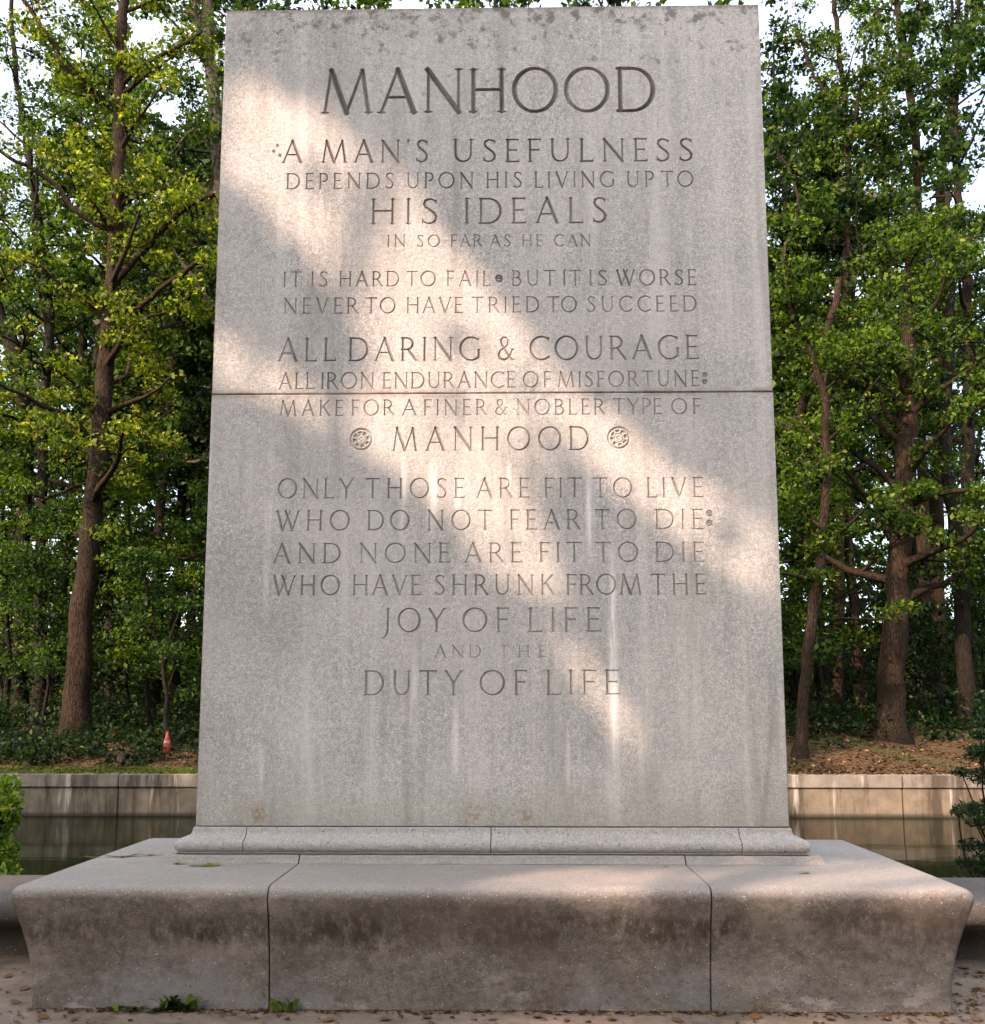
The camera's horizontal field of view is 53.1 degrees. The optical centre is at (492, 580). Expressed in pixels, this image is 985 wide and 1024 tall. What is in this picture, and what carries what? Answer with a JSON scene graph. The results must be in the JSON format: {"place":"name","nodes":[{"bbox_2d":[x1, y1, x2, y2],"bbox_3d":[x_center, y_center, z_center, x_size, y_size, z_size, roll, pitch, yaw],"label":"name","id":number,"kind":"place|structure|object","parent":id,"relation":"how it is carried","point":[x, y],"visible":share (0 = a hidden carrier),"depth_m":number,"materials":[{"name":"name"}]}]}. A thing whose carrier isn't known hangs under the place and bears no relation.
{"place":"outdoors","nodes":[
{"label":"outdoors","id":0,"kind":"place"},
{"bbox_2d":[0,954,984,1023],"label":"plaza","id":1,"kind":"structure","parent":0,"point":[20,964],"depth_m":5.47,"materials":[{"name":"grey stone"}]},
{"bbox_2d":[4,971,12,977],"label":"fallen leaf","id":2,"kind":"object","parent":1,"relation":"on","point":[8,975],"visible":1,"depth_m":6.28,"materials":[{"name":"brown plant"}]},
{"bbox_2d":[10,997,19,1003],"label":"fallen leaf","id":3,"kind":"object","parent":1,"relation":"on","point":[15,1001],"visible":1,"depth_m":5.72,"materials":[{"name":"brown plant"}]},
{"bbox_2d":[0,875,46,953],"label":"stone curb","id":4,"kind":"structure","parent":1,"relation":"on","point":[12,939],"depth_m":6.85,"materials":[{"name":"stone"}]},
{"bbox_2d":[19,985,30,991],"bbox_3d":[-2.850,2.476,5.983,0.064,0.018,0.108,0,-7,1],"label":"fallen leaf","id":5,"kind":"object","parent":1,"relation":"on","point":[25,987],"visible":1,"depth_m":6.00,"materials":[{"name":"brown plant"}]},
{"bbox_2d":[36,1013,49,1019],"bbox_3d":[-2.476,2.405,5.429,0.062,0.017,0.117,7,-10,-43],"label":"fallen leaf","id":6,"kind":"object","parent":1,"relation":"on","point":[41,1015],"visible":1,"depth_m":5.45,"materials":[{"name":"brown plant"}]},
{"bbox_2d":[103,1003,178,1011],"bbox_3d":[-1.994,2.406,5.522,0.502,0.043,0.110,0,-7,1],"label":"weed","id":7,"kind":"object","parent":1,"relation":"on","point":[115,1008],"visible":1,"depth_m":5.54,"materials":[{"name":"green plant"}]},
{"bbox_2d":[153,993,208,1012],"bbox_3d":[-1.755,2.382,5.539,0.340,0.094,0.075,0,-7,1],"label":"weed","id":8,"kind":"object","parent":1,"relation":"on","point":[176,1002],"visible":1,"depth_m":5.54,"materials":[{"name":"green plant"}]},
{"bbox_2d":[269,996,298,1012],"bbox_3d":[-1.169,2.384,5.531,0.172,0.088,0.071,0,-7,1],"label":"weed","id":9,"kind":"object","parent":1,"relation":"on","point":[275,1005],"visible":1,"depth_m":5.53,"materials":[{"name":"green plant"}]},
{"bbox_2d":[316,1017,334,1022],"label":"fallen leaf","id":10,"kind":"object","parent":1,"relation":"on","point":[328,1019],"visible":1,"depth_m":5.39,"materials":[{"name":"brown plant"}]},
{"bbox_2d":[10,5,973,1012],"bbox_3d":[-0.005,-0.837,6.948,5.443,6.837,2.142,0,-7,1],"label":"stone monument","id":11,"kind":"object","parent":1,"relation":"on","point":[492,707],"visible":1,"depth_m":6.75,"materials":[{"name":"stone"}]},
{"bbox_2d":[82,853,161,857],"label":"dry leaves","id":12,"kind":"object","parent":11,"relation":"on","point":[122,856],"visible":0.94,"depth_m":6.64,"materials":[{"name":"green plant"}]},
{"bbox_2d":[189,862,218,866],"bbox_3d":[-1.827,1.805,6.265,0.188,0.017,0.130,5,-9,-32],"label":"leaf sprig","id":13,"kind":"object","parent":11,"relation":"on","point":[210,864],"visible":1,"depth_m":6.28,"materials":[{"name":"green plant"}]},
{"bbox_2d":[0,967,984,1023],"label":"ground litter","id":14,"kind":"object","parent":1,"relation":"on","point":[445,1011],"visible":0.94,"depth_m":5.52,"materials":[{"name":"brown plant"}]},
{"bbox_2d":[671,1016,683,1022],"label":"fallen leaf","id":15,"kind":"object","parent":1,"relation":"on","point":[678,1019],"visible":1,"depth_m":5.39,"materials":[{"name":"brown plant"}]},
{"bbox_2d":[683,996,780,1015],"bbox_3d":[1.317,2.368,5.463,0.613,0.103,0.127,0,-7,1],"label":"weed","id":16,"kind":"object","parent":1,"relation":"on","point":[737,1004],"visible":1,"depth_m":5.49,"materials":[{"name":"plant"}]},
{"bbox_2d":[750,1012,760,1021],"bbox_3d":[1.438,2.405,5.432,0.117,0.017,0.062,9,-12,-50],"label":"fallen leaf","id":17,"kind":"object","parent":1,"relation":"on","point":[756,1015],"visible":1,"depth_m":5.44,"materials":[{"name":"brown plant"}]},
{"bbox_2d":[939,878,984,957],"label":"stone curb","id":18,"kind":"structure","parent":1,"relation":"on","point":[972,943],"depth_m":6.74,"materials":[{"name":"stone"}]},
{"bbox_2d":[970,1015,981,1023],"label":"fallen leaf","id":19,"kind":"object","parent":1,"relation":"on","point":[975,1018],"visible":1,"depth_m":5.40,"materials":[{"name":"brown plant"}]},
{"bbox_2d":[0,710,984,774],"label":"bank","id":20,"kind":"structure","parent":0,"point":[917,738],"depth_m":27.73,"materials":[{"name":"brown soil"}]},
{"bbox_2d":[0,451,61,712],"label":"understory tree","id":21,"kind":"object","parent":20,"relation":"on","point":[11,514],"visible":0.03,"depth_m":41.50,"materials":[{"name":"green plant"}]},
{"bbox_2d":[0,401,92,720],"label":"understory tree","id":22,"kind":"object","parent":20,"relation":"on","point":[10,452],"visible":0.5,"depth_m":35.38,"materials":[{"name":"green plant"}]},
{"bbox_2d":[0,491,101,730],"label":"understory tree","id":23,"kind":"object","parent":20,"relation":"on","point":[42,617],"visible":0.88,"depth_m":32.48,"materials":[{"name":"green plant"}]},
{"bbox_2d":[0,128,111,695],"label":"forest tree","id":24,"kind":"object","parent":20,"relation":"on","point":[49,484],"visible":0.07,"depth_m":47.53,"materials":[{"name":"green plant"}]},
{"bbox_2d":[0,185,117,725],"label":"leaning tree","id":25,"kind":"object","parent":20,"relation":"on","point":[26,341],"visible":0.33,"depth_m":37.39,"materials":[{"name":"green plant"}]},
{"bbox_2d":[8,298,138,608],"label":"forest tree","id":26,"kind":"object","parent":20,"relation":"on","point":[77,515],"depth_m":60.59,"materials":[{"name":"green plant"}]},
{"bbox_2d":[0,0,149,729],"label":"slender tree","id":27,"kind":"object","parent":20,"relation":"on","point":[38,229],"visible":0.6,"depth_m":35.59,"materials":[{"name":"green plant"}]},
{"bbox_2d":[0,18,195,704],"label":"forest tree","id":28,"kind":"object","parent":20,"relation":"on","point":[83,346],"visible":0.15,"depth_m":45.30,"materials":[{"name":"green plant"}]},
{"bbox_2d":[0,765,197,773],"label":"grass","id":29,"kind":"structure","parent":20,"relation":"on","point":[18,767],"depth_m":25.75,"materials":[{"name":"green plant"}]},
{"bbox_2d":[22,57,182,653],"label":"forest tree","id":30,"kind":"object","parent":20,"relation":"on","point":[157,96],"visible":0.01,"depth_m":58.51,"materials":[{"name":"green plant"}]},
{"bbox_2d":[0,164,209,701],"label":"forest tree","id":31,"kind":"object","parent":20,"relation":"on","point":[76,429],"visible":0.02,"depth_m":46.69,"materials":[{"name":"green plant"}]},
{"bbox_2d":[0,0,210,510],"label":"forest tree","id":32,"kind":"object","parent":20,"relation":"on","point":[81,270],"visible":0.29,"depth_m":43.24,"materials":[{"name":"green plant"}]},
{"bbox_2d":[0,0,224,745],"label":"maple tree","id":33,"kind":"object","parent":20,"relation":"on","point":[98,434],"visible":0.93,"depth_m":31.61,"materials":[{"name":"green plant"}]},
{"bbox_2d":[28,104,216,720],"bbox_3d":[-12.691,-7.199,40.245,8.501,26.227,10.529,1,-7,-4],"label":"forest tree","id":34,"kind":"object","parent":20,"relation":"on","point":[203,433],"visible":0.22,"depth_m":39.73,"materials":[{"name":"green plant"}]},
{"bbox_2d":[55,510,191,718],"bbox_3d":[-13.477,1.449,36.892,5.245,8.299,5.485,3,-8,-25],"label":"understory tree","id":35,"kind":"object","parent":20,"relation":"on","point":[137,531],"visible":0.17,"depth_m":36.65,"materials":[{"name":"green plant"}]},
{"bbox_2d":[63,406,205,731],"bbox_3d":[-11.460,-0.171,32.285,5.182,10.787,5.126,-6,-10,41],"label":"understory tree","id":36,"kind":"object","parent":20,"relation":"on","point":[129,490],"visible":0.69,"depth_m":31.94,"materials":[{"name":"green plant"}]},
{"bbox_2d":[92,557,191,699],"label":"understory tree","id":37,"kind":"object","parent":20,"relation":"on","point":[106,616],"visible":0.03,"depth_m":43.77,"materials":[{"name":"green plant"}]},
{"bbox_2d":[82,141,215,483],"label":"forest tree","id":38,"kind":"object","parent":20,"relation":"on","point":[201,405],"visible":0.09,"depth_m":42.79,"materials":[{"name":"green plant"}]},
{"bbox_2d":[84,186,214,704],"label":"forest tree","id":39,"kind":"object","parent":20,"relation":"on","point":[191,514],"visible":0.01,"depth_m":57.94,"materials":[{"name":"green plant"}]},
{"bbox_2d":[101,535,204,742],"bbox_3d":[-9.797,1.818,29.754,4.038,6.471,4.046,0,-7,1],"label":"forked sapling","id":40,"kind":"object","parent":20,"relation":"on","point":[137,564],"visible":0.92,"depth_m":29.63,"materials":[{"name":"green plant"}]},
{"bbox_2d":[107,473,208,683],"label":"understory tree","id":41,"kind":"object","parent":20,"relation":"on","point":[198,537],"visible":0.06,"depth_m":35.31,"materials":[{"name":"green plant"}]},
{"bbox_2d":[112,126,215,704],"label":"forest tree","id":42,"kind":"object","parent":20,"relation":"on","point":[182,501],"visible":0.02,"depth_m":47.55,"materials":[{"name":"green plant"}]},
{"bbox_2d":[163,732,170,757],"bbox_3d":[-9.052,4.649,27.384,0.200,0.891,0.197,0,-7,1],"label":"red marker","id":43,"kind":"object","parent":20,"relation":"on","point":[167,743],"visible":0.97,"depth_m":27.34,"materials":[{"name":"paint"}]},
{"bbox_2d":[123,15,225,443],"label":"forest tree","id":44,"kind":"object","parent":20,"relation":"on","point":[193,369],"visible":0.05,"depth_m":45.87,"materials":[{"name":"green plant"}]},
{"bbox_2d":[167,509,206,672],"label":"understory tree","id":45,"kind":"object","parent":20,"relation":"on","point":[197,613],"visible":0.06,"depth_m":42.14,"materials":[{"name":"green plant"}]},
{"bbox_2d":[168,468,207,522],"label":"forest tree","id":46,"kind":"object","parent":20,"relation":"on","point":[190,495],"depth_m":55.14,"materials":[{"name":"green plant"}]},
{"bbox_2d":[131,0,281,467],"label":"pale trunk tree","id":47,"kind":"object","parent":20,"relation":"on","point":[206,18],"visible":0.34,"depth_m":36.35,"materials":[{"name":"green plant"}]},
{"bbox_2d":[75,0,344,362],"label":"forest tree","id":48,"kind":"object","parent":20,"relation":"on","point":[206,159],"visible":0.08,"depth_m":39.99,"materials":[{"name":"green plant"}]},
{"bbox_2d":[334,0,480,9],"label":"forest tree","id":49,"kind":"object","parent":20,"relation":"on","point":[368,4],"depth_m":39.48,"materials":[{"name":"green plant"}]},
{"bbox_2d":[0,678,984,766],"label":"undergrowth","id":50,"kind":"object","parent":20,"relation":"on","point":[119,714],"visible":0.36,"depth_m":31.09,"materials":[{"name":"green plant"}]},
{"bbox_2d":[0,405,984,709],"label":"wood","id":51,"kind":"object","parent":20,"relation":"on","point":[864,607],"visible":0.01,"depth_m":53.11,"materials":[{"name":"green plant"}]},
{"bbox_2d":[449,0,540,7],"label":"forest tree","id":52,"kind":"object","parent":20,"relation":"on","point":[506,4],"visible":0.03,"depth_m":49.99,"materials":[{"name":"green plant"}]},
{"bbox_2d":[558,0,829,294],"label":"forest tree","id":53,"kind":"object","parent":20,"relation":"on","point":[765,110],"visible":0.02,"depth_m":39.65,"materials":[{"name":"green plant"}]},
{"bbox_2d":[780,569,797,664],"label":"understory tree","id":54,"kind":"object","parent":20,"relation":"on","point":[791,646],"visible":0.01,"depth_m":39.38,"materials":[{"name":"green plant"}]},
{"bbox_2d":[782,634,803,653],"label":"understory tree","id":55,"kind":"object","parent":20,"relation":"on","point":[786,645],"depth_m":35.05,"materials":[{"name":"green plant"}]},
{"bbox_2d":[760,37,834,473],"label":"forest tree","id":56,"kind":"object","parent":20,"relation":"on","point":[776,353],"visible":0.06,"depth_m":41.13,"materials":[{"name":"green plant"}]},
{"bbox_2d":[771,277,856,564],"bbox_3d":[9.226,-2.604,33.102,6.831,15.757,5.428,0,-7,1],"label":"hidden leaning tree","id":57,"kind":"object","parent":20,"relation":"on","point":[808,389],"visible":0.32,"depth_m":33.27,"materials":[{"name":"green plant"}]},
{"bbox_2d":[776,469,854,666],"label":"understory tree","id":58,"kind":"object","parent":20,"relation":"on","point":[833,637],"visible":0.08,"depth_m":30.90,"materials":[{"name":"green plant"}]},
{"bbox_2d":[775,438,863,697],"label":"understory tree","id":59,"kind":"object","parent":20,"relation":"on","point":[794,670],"visible":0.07,"depth_m":40.48,"materials":[{"name":"green plant"}]},
{"bbox_2d":[761,83,886,698],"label":"forest tree","id":60,"kind":"object","parent":20,"relation":"on","point":[764,101],"visible":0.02,"depth_m":59.75,"materials":[{"name":"green plant"}]},
{"bbox_2d":[764,79,890,716],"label":"forest tree","id":61,"kind":"object","parent":20,"relation":"on","point":[791,679],"visible":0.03,"depth_m":48.38,"materials":[{"name":"green plant"}]},
{"bbox_2d":[773,389,887,720],"bbox_3d":[11.725,-0.907,35.650,6.104,12.706,6.039,0,-7,-2],"label":"understory tree","id":62,"kind":"object","parent":20,"relation":"on","point":[851,632],"visible":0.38,"depth_m":35.27,"materials":[{"name":"green plant"}]},
{"bbox_2d":[769,137,895,709],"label":"forest tree","id":63,"kind":"object","parent":20,"relation":"on","point":[853,536],"visible":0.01,"depth_m":50.31,"materials":[{"name":"green plant"}]},
{"bbox_2d":[760,0,912,715],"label":"forest tree","id":64,"kind":"object","parent":20,"relation":"on","point":[779,89],"visible":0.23,"depth_m":44.47,"materials":[{"name":"green plant"}]},
{"bbox_2d":[766,153,934,758],"bbox_3d":[9.469,-3.863,28.129,5.767,18.002,5.803,-6,-9,38],"label":"slim leaning tree","id":65,"kind":"object","parent":20,"relation":"on","point":[805,289],"visible":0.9,"depth_m":28.29,"materials":[{"name":"green plant"}]},
{"bbox_2d":[768,0,935,715],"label":"slim pale tree","id":66,"kind":"object","parent":20,"relation":"on","point":[866,71],"visible":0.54,"depth_m":43.17,"materials":[{"name":"green plant"}]},
{"bbox_2d":[768,99,982,711],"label":"forest tree","id":67,"kind":"object","parent":20,"relation":"on","point":[854,601],"visible":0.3,"depth_m":42.22,"materials":[{"name":"green plant"}]},
{"bbox_2d":[780,200,984,744],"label":"broad trunk tree","id":68,"kind":"object","parent":20,"relation":"on","point":[899,525],"visible":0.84,"depth_m":31.47,"materials":[{"name":"green plant"}]},
{"bbox_2d":[789,0,984,699],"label":"forest tree","id":69,"kind":"object","parent":20,"relation":"on","point":[901,179],"visible":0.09,"depth_m":48.91,"materials":[{"name":"green plant"}]},
{"bbox_2d":[816,262,981,678],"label":"forest tree","id":70,"kind":"object","parent":20,"relation":"on","point":[958,482],"visible":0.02,"depth_m":57.45,"materials":[{"name":"green plant"}]},
{"bbox_2d":[849,577,955,699],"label":"understory tree","id":71,"kind":"object","parent":20,"relation":"on","point":[934,648],"visible":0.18,"depth_m":40.84,"materials":[{"name":"green plant"}]},
{"bbox_2d":[834,543,971,727],"bbox_3d":[14.856,2.075,35.618,4.612,6.978,4.410,-4,-9,31],"label":"understory tree","id":72,"kind":"object","parent":20,"relation":"on","point":[942,696],"visible":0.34,"depth_m":35.48,"materials":[{"name":"green plant"}]},
{"bbox_2d":[822,0,984,703],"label":"forest tree","id":73,"kind":"object","parent":20,"relation":"on","point":[957,32],"visible":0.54,"depth_m":41.62,"materials":[{"name":"green plant"}]},
{"bbox_2d":[835,191,984,729],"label":"crook tree","id":74,"kind":"object","parent":20,"relation":"on","point":[946,464],"visible":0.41,"depth_m":33.83,"materials":[{"name":"green plant"}]},
{"bbox_2d":[849,0,984,718],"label":"tall forked tree","id":75,"kind":"object","parent":20,"relation":"on","point":[921,542],"visible":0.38,"depth_m":45.47,"materials":[{"name":"green plant"}]},
{"bbox_2d":[879,0,984,706],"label":"pale forked tree","id":76,"kind":"object","parent":20,"relation":"on","point":[936,507],"visible":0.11,"depth_m":47.19,"materials":[{"name":"green plant"}]},
{"bbox_2d":[886,269,984,605],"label":"forest tree","id":77,"kind":"object","parent":20,"relation":"on","point":[979,443],"visible":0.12,"depth_m":58.01,"materials":[{"name":"green plant"}]},
{"bbox_2d":[909,486,984,687],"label":"understory tree","id":78,"kind":"object","parent":20,"relation":"on","point":[978,608],"visible":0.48,"depth_m":34.66,"materials":[{"name":"green plant"}]},
{"bbox_2d":[910,519,984,689],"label":"understory tree","id":79,"kind":"object","parent":20,"relation":"on","point":[949,599],"visible":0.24,"depth_m":40.94,"materials":[{"name":"green plant"}]},
{"bbox_2d":[0,0,984,650],"label":"sky","id":80,"kind":"structure","parent":0,"point":[144,32],"materials":[{"name":"white"}]},
{"bbox_2d":[3,816,984,877],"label":"water","id":81,"kind":"structure","parent":0,"point":[49,845],"depth_m":21.07,"materials":[{"name":"green liquid"}]},
{"bbox_2d":[0,773,984,817],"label":"retaining wall","id":82,"kind":"structure","parent":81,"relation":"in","point":[809,795],"depth_m":24.83,"materials":[{"name":"concrete"}]},
{"label":"planting bed","id":83,"kind":"structure","parent":0,"visible":0},
{"bbox_2d":[0,773,26,874],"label":"lime shrub","id":84,"kind":"object","parent":83,"relation":"on","point":[9,817],"visible":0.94,"depth_m":8.83,"materials":[{"name":"green plant"}]},
{"bbox_2d":[948,694,984,877],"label":"yew shrub","id":85,"kind":"object","parent":83,"relation":"on","point":[973,861],"visible":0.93,"depth_m":8.77,"materials":[{"name":"green plant"}]}
]}

